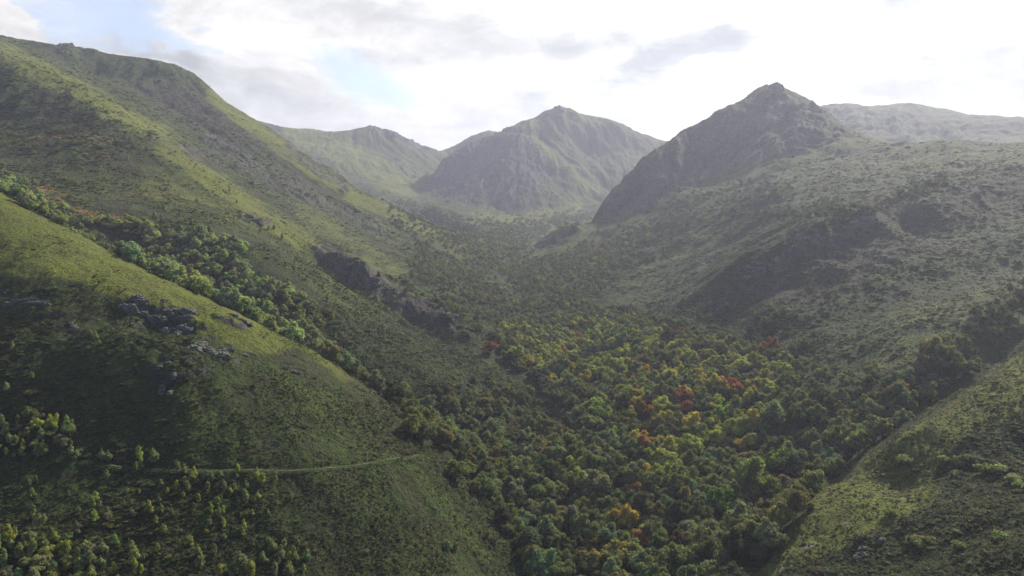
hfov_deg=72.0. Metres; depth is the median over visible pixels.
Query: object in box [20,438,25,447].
birch tree
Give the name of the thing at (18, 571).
birch tree
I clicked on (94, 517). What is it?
birch tree
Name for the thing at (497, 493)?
broadleaf tree
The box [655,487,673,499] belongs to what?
broadleaf tree
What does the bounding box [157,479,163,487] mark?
birch tree
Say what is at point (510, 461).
broadleaf tree
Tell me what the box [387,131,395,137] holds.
rock outcrop
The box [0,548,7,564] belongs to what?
birch tree
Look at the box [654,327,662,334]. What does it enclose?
broadleaf tree
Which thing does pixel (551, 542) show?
broadleaf tree
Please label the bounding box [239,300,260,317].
broadleaf tree
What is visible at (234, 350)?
rock outcrop
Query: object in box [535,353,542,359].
broadleaf tree
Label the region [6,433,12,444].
birch tree
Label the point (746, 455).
broadleaf tree
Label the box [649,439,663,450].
broadleaf tree
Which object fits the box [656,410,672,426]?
autumn tree
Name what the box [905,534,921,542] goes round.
shrub
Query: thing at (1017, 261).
shrub
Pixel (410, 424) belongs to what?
broadleaf tree
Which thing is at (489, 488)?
broadleaf tree
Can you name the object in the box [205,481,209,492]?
birch tree
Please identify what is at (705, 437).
broadleaf tree
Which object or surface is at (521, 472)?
broadleaf tree
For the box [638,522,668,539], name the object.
broadleaf tree
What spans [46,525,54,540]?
birch tree
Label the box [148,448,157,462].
birch tree
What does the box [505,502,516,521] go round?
broadleaf tree
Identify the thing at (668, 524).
broadleaf tree
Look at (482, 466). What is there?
broadleaf tree
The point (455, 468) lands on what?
broadleaf tree
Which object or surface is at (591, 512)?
broadleaf tree
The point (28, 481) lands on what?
birch tree
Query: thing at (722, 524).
broadleaf tree
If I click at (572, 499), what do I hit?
broadleaf tree
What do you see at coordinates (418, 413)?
broadleaf tree
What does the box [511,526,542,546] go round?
broadleaf tree
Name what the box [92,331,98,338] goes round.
birch tree
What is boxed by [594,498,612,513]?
broadleaf tree
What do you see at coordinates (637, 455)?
broadleaf tree
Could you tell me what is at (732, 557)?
broadleaf tree
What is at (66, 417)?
birch tree
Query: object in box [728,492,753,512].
broadleaf tree
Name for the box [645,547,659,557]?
broadleaf tree
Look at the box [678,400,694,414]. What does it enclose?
autumn tree
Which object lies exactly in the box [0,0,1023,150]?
sky
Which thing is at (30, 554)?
birch tree
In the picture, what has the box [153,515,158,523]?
birch tree
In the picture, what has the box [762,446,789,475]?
broadleaf tree
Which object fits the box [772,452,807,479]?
broadleaf tree
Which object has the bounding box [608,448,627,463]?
broadleaf tree
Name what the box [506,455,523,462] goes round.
broadleaf tree
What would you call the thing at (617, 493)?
broadleaf tree
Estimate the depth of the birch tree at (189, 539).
240.21 m
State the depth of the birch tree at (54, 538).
236.57 m
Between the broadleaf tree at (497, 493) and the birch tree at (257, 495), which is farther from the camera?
the broadleaf tree at (497, 493)
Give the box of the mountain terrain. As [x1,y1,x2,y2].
[0,35,1023,575]
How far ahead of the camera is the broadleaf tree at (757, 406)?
441.72 m
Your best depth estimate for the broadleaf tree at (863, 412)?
406.53 m
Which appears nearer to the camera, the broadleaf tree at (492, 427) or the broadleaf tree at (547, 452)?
the broadleaf tree at (547, 452)
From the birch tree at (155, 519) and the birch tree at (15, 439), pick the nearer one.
the birch tree at (155, 519)
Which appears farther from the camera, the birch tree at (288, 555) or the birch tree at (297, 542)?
the birch tree at (297, 542)
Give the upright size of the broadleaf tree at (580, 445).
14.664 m
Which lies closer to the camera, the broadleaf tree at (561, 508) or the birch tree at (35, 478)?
the birch tree at (35, 478)
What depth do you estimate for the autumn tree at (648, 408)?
478.28 m
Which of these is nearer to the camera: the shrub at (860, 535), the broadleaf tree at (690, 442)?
the shrub at (860, 535)
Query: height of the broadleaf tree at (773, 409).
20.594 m
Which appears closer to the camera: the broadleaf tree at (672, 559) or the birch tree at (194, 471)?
the birch tree at (194, 471)
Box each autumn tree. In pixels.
[521,355,534,367]
[601,541,629,564]
[608,503,639,530]
[624,481,642,495]
[629,396,645,414]
[636,430,653,448]
[643,404,652,414]
[643,463,650,472]
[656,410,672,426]
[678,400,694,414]
[719,375,728,386]
[725,384,739,397]
[728,377,743,388]
[746,385,762,392]
[746,408,764,425]
[757,340,770,351]
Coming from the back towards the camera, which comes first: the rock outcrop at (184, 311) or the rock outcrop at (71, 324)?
the rock outcrop at (184, 311)
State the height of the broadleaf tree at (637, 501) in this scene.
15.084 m
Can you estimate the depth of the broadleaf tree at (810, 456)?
385.36 m
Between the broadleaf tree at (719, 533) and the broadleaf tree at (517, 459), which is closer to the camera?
the broadleaf tree at (719, 533)
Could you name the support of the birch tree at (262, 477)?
on the mountain terrain
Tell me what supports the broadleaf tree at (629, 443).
on the mountain terrain
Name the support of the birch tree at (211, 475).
on the mountain terrain
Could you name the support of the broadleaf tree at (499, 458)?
on the mountain terrain
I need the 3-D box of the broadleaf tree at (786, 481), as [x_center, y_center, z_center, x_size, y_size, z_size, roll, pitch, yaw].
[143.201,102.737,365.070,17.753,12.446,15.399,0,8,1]
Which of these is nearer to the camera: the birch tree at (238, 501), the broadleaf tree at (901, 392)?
the birch tree at (238, 501)
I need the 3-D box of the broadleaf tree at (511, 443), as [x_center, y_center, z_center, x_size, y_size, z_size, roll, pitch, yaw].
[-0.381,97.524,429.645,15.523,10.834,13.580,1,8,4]
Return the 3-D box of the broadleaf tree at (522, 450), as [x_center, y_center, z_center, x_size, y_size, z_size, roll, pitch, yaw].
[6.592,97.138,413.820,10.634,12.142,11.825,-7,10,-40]
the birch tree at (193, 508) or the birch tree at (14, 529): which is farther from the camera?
the birch tree at (193, 508)
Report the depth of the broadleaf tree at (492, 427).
440.90 m
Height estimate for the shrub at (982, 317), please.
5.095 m
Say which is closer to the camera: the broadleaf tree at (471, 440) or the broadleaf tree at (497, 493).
the broadleaf tree at (497, 493)
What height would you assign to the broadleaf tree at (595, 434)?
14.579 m
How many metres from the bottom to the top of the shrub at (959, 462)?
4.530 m
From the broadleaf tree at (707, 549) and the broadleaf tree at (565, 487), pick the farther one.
the broadleaf tree at (565, 487)
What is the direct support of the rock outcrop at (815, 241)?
on the mountain terrain
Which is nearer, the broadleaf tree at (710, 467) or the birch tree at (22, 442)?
the birch tree at (22, 442)
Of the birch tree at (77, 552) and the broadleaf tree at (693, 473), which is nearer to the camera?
the birch tree at (77, 552)
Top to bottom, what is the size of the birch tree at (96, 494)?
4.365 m
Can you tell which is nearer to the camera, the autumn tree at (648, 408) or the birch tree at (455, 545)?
the birch tree at (455, 545)
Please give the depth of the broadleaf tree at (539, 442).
418.21 m
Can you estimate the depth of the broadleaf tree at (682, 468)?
386.77 m
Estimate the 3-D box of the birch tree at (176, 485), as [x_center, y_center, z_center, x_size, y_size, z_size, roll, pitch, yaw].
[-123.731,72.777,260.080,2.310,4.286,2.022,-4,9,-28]
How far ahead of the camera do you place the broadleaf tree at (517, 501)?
352.97 m
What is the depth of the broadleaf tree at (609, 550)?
308.60 m
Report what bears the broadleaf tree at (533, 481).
on the mountain terrain
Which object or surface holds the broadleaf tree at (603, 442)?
on the mountain terrain
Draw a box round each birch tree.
[0,420,10,435]
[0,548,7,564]
[0,558,7,569]
[1,524,15,541]
[3,381,9,390]
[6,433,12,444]
[7,539,14,548]
[11,434,19,445]
[12,526,17,535]
[14,542,25,557]
[14,568,22,575]
[15,414,20,421]
[18,445,26,457]
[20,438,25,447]
[22,426,30,436]
[25,531,35,542]
[26,478,31,485]
[26,536,37,552]
[26,551,32,557]
[27,567,33,575]
[29,487,36,496]
[30,503,35,515]
[32,475,38,481]
[36,427,45,439]
[37,534,48,547]
[39,440,48,447]
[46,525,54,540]
[47,561,59,575]
[51,531,60,541]
[55,539,63,552]
[58,539,70,555]
[60,441,67,446]
[61,556,72,571]
[62,415,69,424]
[67,445,73,454]
[71,449,81,458]
[71,520,81,533]
[72,547,81,559]
[72,556,83,574]
[75,505,80,511]
[82,546,97,565]
[87,566,96,575]
[89,495,95,505]
[91,509,99,521]
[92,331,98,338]
[92,491,99,500]
[96,555,105,564]
[97,539,109,552]
[98,447,104,460]
[103,450,112,461]
[103,507,111,519]
[104,468,109,476]
[110,562,116,573]
[111,533,119,543]
[128,544,140,561]
[129,507,134,514]
[131,556,137,566]
[135,446,142,460]
[137,460,143,468]
[139,563,143,573]
[144,500,150,510]
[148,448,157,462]
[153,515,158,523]
[153,542,159,551]
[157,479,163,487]
[162,522,167,531]
[169,508,174,516]
[173,461,181,471]
[174,480,179,489]
[181,464,186,473]
[182,476,188,486]
[185,535,193,545]
[188,470,195,479]
[191,466,197,475]
[191,502,195,511]
[193,546,199,555]
[196,493,200,501]
[197,553,205,565]
[202,469,208,480]
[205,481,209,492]
[205,518,211,527]
[208,470,213,480]
[208,503,213,512]
[211,543,217,556]
[214,496,220,505]
[215,563,223,575]
[218,470,223,477]
[221,480,226,488]
[227,557,238,575]
[233,550,247,575]
[234,462,240,473]
[236,496,240,505]
[241,519,246,528]
[242,489,248,500]
[244,480,248,488]
[254,467,259,478]
[254,491,261,498]
[258,472,265,481]
[258,551,268,562]
[267,540,277,551]
[271,560,277,575]
[276,556,280,564]
[277,544,284,558]
[281,538,286,547]
[283,561,294,575]
[286,551,291,560]
[290,545,299,563]
[295,538,299,546]
[303,549,310,559]
[444,540,451,548]
[453,541,458,550]
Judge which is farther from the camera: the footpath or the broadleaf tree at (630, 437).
the broadleaf tree at (630, 437)
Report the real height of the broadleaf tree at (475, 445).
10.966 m
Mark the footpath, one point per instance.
(241, 469)
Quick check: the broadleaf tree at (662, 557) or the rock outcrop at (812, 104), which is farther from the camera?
the rock outcrop at (812, 104)
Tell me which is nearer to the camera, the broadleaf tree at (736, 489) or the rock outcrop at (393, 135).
the broadleaf tree at (736, 489)
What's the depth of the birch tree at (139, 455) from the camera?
271.64 m
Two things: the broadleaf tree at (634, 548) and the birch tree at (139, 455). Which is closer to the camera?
the birch tree at (139, 455)
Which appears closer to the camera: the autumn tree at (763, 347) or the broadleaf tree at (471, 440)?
the broadleaf tree at (471, 440)
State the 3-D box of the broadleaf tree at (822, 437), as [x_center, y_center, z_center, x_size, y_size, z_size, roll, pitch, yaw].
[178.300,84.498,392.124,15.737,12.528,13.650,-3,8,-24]
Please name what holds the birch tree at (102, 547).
on the mountain terrain
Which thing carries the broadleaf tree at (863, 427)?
on the mountain terrain
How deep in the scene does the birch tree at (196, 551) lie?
236.25 m
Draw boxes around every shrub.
[854,531,867,539]
[882,507,896,516]
[896,454,908,463]
[903,457,914,464]
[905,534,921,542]
[913,541,927,549]
[920,536,935,545]
[937,455,949,461]
[950,469,963,474]
[950,539,966,549]
[953,455,971,467]
[959,454,977,463]
[974,314,989,319]
[975,462,989,474]
[984,463,1000,474]
[987,326,997,331]
[992,464,1009,473]
[992,529,1008,540]
[993,328,1004,334]
[1004,472,1023,482]
[1011,479,1023,487]
[1014,259,1022,263]
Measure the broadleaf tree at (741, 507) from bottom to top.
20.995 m
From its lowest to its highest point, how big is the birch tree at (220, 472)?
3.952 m
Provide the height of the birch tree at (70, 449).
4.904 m
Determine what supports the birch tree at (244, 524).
on the mountain terrain
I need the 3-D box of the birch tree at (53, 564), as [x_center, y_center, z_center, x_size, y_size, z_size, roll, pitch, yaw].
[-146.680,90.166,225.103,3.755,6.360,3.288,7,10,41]
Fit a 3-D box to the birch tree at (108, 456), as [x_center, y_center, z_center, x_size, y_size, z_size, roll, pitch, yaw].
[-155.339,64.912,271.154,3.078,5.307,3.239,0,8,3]
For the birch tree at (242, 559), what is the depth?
232.79 m
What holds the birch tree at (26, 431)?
on the mountain terrain
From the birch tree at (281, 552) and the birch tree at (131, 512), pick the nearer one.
the birch tree at (281, 552)
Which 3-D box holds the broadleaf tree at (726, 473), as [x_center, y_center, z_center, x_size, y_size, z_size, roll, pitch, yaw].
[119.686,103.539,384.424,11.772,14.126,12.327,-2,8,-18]
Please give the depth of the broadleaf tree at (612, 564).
298.22 m
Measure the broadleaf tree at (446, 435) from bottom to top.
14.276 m
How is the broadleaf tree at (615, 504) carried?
on the mountain terrain
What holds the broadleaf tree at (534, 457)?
on the mountain terrain
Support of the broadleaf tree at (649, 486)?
on the mountain terrain
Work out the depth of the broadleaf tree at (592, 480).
364.27 m
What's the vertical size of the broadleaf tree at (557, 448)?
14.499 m
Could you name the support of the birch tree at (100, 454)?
on the mountain terrain
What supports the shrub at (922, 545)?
on the mountain terrain
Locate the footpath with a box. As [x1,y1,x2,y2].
[81,454,417,470]
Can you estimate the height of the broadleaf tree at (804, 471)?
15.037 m
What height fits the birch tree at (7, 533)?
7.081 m
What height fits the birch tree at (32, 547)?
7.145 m
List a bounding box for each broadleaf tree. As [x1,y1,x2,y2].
[152,257,180,275]
[183,270,208,292]
[190,278,214,295]
[217,287,241,308]
[227,295,251,312]
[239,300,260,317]
[304,328,322,347]
[320,343,341,360]
[338,351,356,367]
[351,359,365,380]
[382,380,406,403]
[399,414,419,438]
[410,407,426,420]
[412,398,425,410]
[414,420,437,441]
[418,395,435,408]
[420,408,441,425]
[433,424,457,449]
[435,419,448,433]
[441,395,459,410]
[445,418,459,443]
[446,459,471,479]
[450,428,470,450]
[463,433,476,446]
[465,429,477,436]
[468,433,485,446]
[470,442,484,449]
[470,459,493,477]
[474,471,493,493]
[476,477,496,498]
[483,429,507,444]
[483,456,499,476]
[485,419,505,434]
[486,436,501,449]
[486,486,501,499]
[487,470,502,490]
[491,503,513,524]
[492,444,513,460]
[494,456,503,469]
[500,475,517,490]
[501,456,515,466]
[502,478,528,500]
[503,440,519,448]
[504,463,519,475]
[504,489,526,509]
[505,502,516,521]
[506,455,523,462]
[511,456,536,473]
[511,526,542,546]
[512,468,529,479]
[514,443,533,456]
[516,508,536,527]
[517,426,536,442]
[517,544,540,562]
[520,473,543,497]
[521,548,556,575]
[523,498,543,510]
[525,452,538,464]
[526,506,542,524]
[528,484,547,499]
[530,435,547,452]
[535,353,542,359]
[535,523,546,542]
[537,514,556,536]
[537,514,563,532]
[538,447,552,459]
[540,497,558,516]
[542,534,560,548]
[543,477,560,486]
[544,482,566,500]
[548,354,570,372]
[549,444,564,459]
[550,555,560,565]
[552,505,566,515]
[553,469,572,483]
[553,483,569,500]
[556,559,577,575]
[559,535,576,550]
[560,504,580,526]
[561,429,578,444]
[562,445,584,467]
[563,474,576,493]
[565,455,590,473]
[566,493,580,506]
[569,512,589,533]
[571,466,587,486]
[573,496,593,512]
[573,550,601,573]
[575,440,585,451]
[578,469,612,495]
[578,507,599,529]
[580,488,605,504]
[581,415,602,429]
[581,429,600,439]
[581,450,606,469]
[581,537,601,551]
[582,469,601,472]
[583,434,602,449]
[583,521,602,542]
[588,365,600,372]
[591,397,604,406]
[591,422,608,438]
[594,449,613,471]
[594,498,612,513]
[594,513,620,529]
[597,508,609,519]
[598,437,611,451]
[599,522,623,542]
[600,354,613,367]
[600,538,626,564]
[601,555,622,574]
[603,495,621,510]
[604,461,619,475]
[605,485,614,494]
[607,437,623,450]
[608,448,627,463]
[608,470,626,490]
[609,488,628,503]
[616,466,631,473]
[617,530,631,541]
[621,435,638,456]
[621,436,640,456]
[621,466,647,483]
[624,537,643,559]
[627,446,651,461]
[627,490,654,512]
[628,458,646,480]
[628,547,651,571]
[629,521,646,532]
[636,476,657,495]
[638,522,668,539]
[641,447,657,462]
[642,514,663,528]
[644,469,663,486]
[644,500,667,518]
[644,548,674,574]
[645,462,672,486]
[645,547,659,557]
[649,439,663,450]
[653,436,667,450]
[653,448,678,463]
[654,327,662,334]
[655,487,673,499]
[658,541,682,567]
[659,430,677,444]
[660,434,680,452]
[660,517,677,532]
[661,422,684,437]
[662,472,684,496]
[664,454,681,470]
[665,529,691,546]
[666,500,686,521]
[669,469,683,482]
[670,443,685,457]
[671,463,688,471]
[672,544,700,565]
[675,485,692,503]
[677,520,702,531]
[680,465,702,483]
[682,433,704,452]
[682,474,701,494]
[684,531,691,539]
[685,497,713,520]
[687,537,719,561]
[688,515,699,524]
[689,489,713,509]
[689,518,722,538]
[689,524,721,545]
[690,423,711,442]
[693,430,713,449]
[693,518,720,530]
[694,508,716,520]
[696,456,706,472]
[698,457,721,474]
[700,559,726,575]
[701,473,720,485]
[703,485,715,495]
[705,486,735,519]
[707,425,730,445]
[713,548,730,567]
[715,475,735,489]
[716,520,727,529]
[717,530,726,541]
[717,545,740,560]
[719,465,735,481]
[720,526,752,560]
[721,453,741,468]
[722,500,749,528]
[723,417,747,438]
[723,517,737,532]
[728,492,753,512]
[728,517,746,537]
[729,485,741,499]
[730,454,780,501]
[730,508,761,527]
[737,513,762,547]
[739,450,754,458]
[744,433,760,450]
[748,401,764,414]
[748,543,768,561]
[752,516,788,548]
[758,399,786,428]
[761,497,785,513]
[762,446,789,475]
[762,498,795,529]
[765,435,793,451]
[765,447,779,469]
[766,488,797,512]
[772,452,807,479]
[774,487,793,499]
[775,474,798,490]
[777,439,798,453]
[779,482,815,515]
[791,477,812,492]
[798,449,813,464]
[801,469,832,492]
[803,471,829,492]
[813,446,842,459]
[816,431,832,445]
[824,425,852,452]
[842,429,874,452]
[845,420,859,437]
[852,406,871,421]
[857,425,874,437]
[866,414,892,440]
[886,379,910,398]
[891,382,917,410]
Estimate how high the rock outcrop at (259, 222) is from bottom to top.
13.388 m
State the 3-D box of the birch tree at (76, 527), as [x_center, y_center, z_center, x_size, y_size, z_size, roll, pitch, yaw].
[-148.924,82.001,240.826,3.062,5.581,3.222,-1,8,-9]
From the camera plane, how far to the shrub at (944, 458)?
302.51 m
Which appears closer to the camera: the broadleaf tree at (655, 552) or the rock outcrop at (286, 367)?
the broadleaf tree at (655, 552)
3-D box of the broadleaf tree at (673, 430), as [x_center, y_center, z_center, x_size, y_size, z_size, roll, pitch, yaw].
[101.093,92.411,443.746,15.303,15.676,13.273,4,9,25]
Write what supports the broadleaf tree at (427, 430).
on the mountain terrain
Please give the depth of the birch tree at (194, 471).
265.71 m
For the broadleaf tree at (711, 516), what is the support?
on the mountain terrain
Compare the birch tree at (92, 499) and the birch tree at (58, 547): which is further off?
the birch tree at (92, 499)
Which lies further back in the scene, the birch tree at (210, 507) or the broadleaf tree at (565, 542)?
the broadleaf tree at (565, 542)
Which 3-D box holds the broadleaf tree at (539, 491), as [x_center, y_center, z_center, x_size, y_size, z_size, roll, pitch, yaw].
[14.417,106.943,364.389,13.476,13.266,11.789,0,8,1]
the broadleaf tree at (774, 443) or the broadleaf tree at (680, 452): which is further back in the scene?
the broadleaf tree at (680, 452)
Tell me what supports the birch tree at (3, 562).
on the mountain terrain
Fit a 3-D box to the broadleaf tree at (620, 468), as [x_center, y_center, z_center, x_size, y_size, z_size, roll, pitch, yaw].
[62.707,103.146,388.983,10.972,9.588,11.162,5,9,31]
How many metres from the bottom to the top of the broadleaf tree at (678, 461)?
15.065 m
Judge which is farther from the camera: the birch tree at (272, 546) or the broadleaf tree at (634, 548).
the broadleaf tree at (634, 548)
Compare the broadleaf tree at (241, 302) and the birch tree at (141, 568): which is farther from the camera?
the broadleaf tree at (241, 302)
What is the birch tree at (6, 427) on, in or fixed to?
on the mountain terrain
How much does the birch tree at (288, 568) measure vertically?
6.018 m
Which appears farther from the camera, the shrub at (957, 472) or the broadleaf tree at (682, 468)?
the broadleaf tree at (682, 468)
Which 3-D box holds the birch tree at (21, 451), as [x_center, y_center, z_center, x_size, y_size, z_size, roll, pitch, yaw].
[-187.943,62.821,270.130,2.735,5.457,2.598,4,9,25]
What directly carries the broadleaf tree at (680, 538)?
on the mountain terrain
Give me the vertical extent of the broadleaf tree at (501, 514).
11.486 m
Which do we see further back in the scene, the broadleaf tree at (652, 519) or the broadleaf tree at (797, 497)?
the broadleaf tree at (652, 519)
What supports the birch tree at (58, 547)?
on the mountain terrain
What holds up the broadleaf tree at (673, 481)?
on the mountain terrain
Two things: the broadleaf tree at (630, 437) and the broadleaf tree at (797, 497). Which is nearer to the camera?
the broadleaf tree at (797, 497)
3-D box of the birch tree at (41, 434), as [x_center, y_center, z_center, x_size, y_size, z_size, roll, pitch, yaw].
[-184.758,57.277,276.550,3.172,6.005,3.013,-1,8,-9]
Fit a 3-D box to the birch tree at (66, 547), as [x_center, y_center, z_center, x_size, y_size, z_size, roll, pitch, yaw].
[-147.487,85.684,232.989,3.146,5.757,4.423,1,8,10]
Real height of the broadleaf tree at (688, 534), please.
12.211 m
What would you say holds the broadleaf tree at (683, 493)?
on the mountain terrain
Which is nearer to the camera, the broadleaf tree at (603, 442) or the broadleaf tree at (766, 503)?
the broadleaf tree at (766, 503)
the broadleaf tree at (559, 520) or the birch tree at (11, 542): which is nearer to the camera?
the birch tree at (11, 542)
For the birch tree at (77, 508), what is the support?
on the mountain terrain
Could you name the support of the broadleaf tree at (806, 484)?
on the mountain terrain
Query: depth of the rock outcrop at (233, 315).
355.29 m
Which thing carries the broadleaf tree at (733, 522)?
on the mountain terrain
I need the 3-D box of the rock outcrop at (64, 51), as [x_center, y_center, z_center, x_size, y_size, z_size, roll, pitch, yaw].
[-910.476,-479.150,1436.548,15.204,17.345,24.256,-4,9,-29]
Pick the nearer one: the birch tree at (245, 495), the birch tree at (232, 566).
the birch tree at (232, 566)
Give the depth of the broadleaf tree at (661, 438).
425.40 m
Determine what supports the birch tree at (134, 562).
on the mountain terrain
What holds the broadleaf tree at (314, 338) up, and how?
on the mountain terrain
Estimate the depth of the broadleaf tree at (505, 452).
406.09 m
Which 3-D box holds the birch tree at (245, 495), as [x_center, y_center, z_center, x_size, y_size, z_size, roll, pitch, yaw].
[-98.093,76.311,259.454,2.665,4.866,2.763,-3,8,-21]
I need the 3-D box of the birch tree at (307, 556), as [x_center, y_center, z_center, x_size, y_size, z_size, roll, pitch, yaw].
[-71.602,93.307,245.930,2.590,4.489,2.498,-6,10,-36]
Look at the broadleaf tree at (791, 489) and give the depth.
337.86 m
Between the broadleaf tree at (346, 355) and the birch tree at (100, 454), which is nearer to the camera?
the birch tree at (100, 454)
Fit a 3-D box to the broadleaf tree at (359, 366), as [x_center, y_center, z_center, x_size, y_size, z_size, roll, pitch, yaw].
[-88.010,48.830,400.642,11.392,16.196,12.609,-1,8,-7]
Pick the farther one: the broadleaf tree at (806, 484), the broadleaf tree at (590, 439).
the broadleaf tree at (590, 439)
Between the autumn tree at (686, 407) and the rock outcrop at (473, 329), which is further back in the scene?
the rock outcrop at (473, 329)
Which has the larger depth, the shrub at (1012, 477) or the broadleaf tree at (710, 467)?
the broadleaf tree at (710, 467)
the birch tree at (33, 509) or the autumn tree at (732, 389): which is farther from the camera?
the autumn tree at (732, 389)
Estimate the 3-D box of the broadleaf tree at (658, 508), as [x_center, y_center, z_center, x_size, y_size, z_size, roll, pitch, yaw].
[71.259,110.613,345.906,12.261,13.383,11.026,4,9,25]
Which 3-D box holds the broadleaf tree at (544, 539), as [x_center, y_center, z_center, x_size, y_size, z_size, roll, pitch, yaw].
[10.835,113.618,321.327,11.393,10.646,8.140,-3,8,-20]
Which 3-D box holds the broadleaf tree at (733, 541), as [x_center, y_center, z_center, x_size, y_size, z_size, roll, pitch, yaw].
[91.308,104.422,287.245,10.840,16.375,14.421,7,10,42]
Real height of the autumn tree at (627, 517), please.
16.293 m
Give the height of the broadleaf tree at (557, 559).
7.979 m
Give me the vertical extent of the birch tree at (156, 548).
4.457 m
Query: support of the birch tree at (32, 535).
on the mountain terrain
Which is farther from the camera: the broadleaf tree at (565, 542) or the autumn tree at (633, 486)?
the autumn tree at (633, 486)
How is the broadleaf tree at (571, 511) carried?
on the mountain terrain
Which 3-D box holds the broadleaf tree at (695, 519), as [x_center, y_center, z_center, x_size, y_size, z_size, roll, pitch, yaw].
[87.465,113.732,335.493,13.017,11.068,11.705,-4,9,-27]
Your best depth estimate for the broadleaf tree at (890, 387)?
419.71 m
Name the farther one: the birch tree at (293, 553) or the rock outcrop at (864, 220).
the rock outcrop at (864, 220)
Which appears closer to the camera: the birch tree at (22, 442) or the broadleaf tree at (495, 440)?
the birch tree at (22, 442)
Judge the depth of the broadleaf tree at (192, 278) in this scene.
387.99 m
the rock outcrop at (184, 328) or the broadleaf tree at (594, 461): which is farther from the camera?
the broadleaf tree at (594, 461)
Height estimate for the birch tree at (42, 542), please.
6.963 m
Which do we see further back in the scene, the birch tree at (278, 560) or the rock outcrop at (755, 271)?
the rock outcrop at (755, 271)
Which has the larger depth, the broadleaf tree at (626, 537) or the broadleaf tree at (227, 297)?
the broadleaf tree at (227, 297)
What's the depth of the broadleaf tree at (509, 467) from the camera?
382.39 m
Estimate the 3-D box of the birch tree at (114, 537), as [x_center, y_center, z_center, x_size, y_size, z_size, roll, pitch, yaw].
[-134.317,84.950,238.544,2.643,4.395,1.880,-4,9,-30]
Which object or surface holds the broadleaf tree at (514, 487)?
on the mountain terrain
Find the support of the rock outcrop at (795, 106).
on the mountain terrain
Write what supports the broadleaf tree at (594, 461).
on the mountain terrain
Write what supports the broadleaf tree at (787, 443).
on the mountain terrain
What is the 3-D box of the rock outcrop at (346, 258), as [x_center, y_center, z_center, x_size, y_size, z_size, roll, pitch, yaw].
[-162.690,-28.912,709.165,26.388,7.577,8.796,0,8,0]
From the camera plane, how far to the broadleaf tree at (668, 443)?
417.99 m
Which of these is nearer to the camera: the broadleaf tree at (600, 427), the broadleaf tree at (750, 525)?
the broadleaf tree at (750, 525)
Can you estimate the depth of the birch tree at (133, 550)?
231.55 m
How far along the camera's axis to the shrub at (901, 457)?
315.80 m
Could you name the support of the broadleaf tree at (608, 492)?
on the mountain terrain
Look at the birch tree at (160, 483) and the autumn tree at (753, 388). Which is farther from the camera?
the autumn tree at (753, 388)
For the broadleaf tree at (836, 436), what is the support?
on the mountain terrain
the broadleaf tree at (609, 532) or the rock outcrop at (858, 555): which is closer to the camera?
the rock outcrop at (858, 555)
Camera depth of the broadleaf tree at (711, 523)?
308.41 m
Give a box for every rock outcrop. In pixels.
[1,297,53,306]
[61,49,68,53]
[68,321,78,328]
[117,294,177,322]
[153,361,172,370]
[158,372,176,396]
[159,323,193,334]
[166,307,196,321]
[186,341,229,357]
[226,348,248,356]
[227,313,252,326]
[243,215,263,226]
[281,365,300,374]
[337,255,361,261]
[370,277,396,290]
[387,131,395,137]
[441,311,458,318]
[466,327,484,332]
[554,105,564,112]
[743,261,782,277]
[755,82,784,98]
[782,103,810,112]
[794,228,828,247]
[809,101,822,112]
[846,216,875,231]
[852,537,885,560]
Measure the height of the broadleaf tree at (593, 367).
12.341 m
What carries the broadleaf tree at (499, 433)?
on the mountain terrain
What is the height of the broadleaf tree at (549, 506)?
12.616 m
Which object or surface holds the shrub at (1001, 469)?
on the mountain terrain
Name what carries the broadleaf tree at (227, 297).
on the mountain terrain
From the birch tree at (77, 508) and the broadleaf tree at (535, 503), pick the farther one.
the broadleaf tree at (535, 503)
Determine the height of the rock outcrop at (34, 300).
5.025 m
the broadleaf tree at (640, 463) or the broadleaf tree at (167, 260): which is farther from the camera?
the broadleaf tree at (167, 260)
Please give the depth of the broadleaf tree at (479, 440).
407.12 m
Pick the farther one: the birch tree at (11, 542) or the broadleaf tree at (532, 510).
the broadleaf tree at (532, 510)
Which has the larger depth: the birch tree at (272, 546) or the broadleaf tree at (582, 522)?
the broadleaf tree at (582, 522)
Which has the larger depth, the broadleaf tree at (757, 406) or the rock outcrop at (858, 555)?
the broadleaf tree at (757, 406)
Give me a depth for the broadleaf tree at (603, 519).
336.40 m

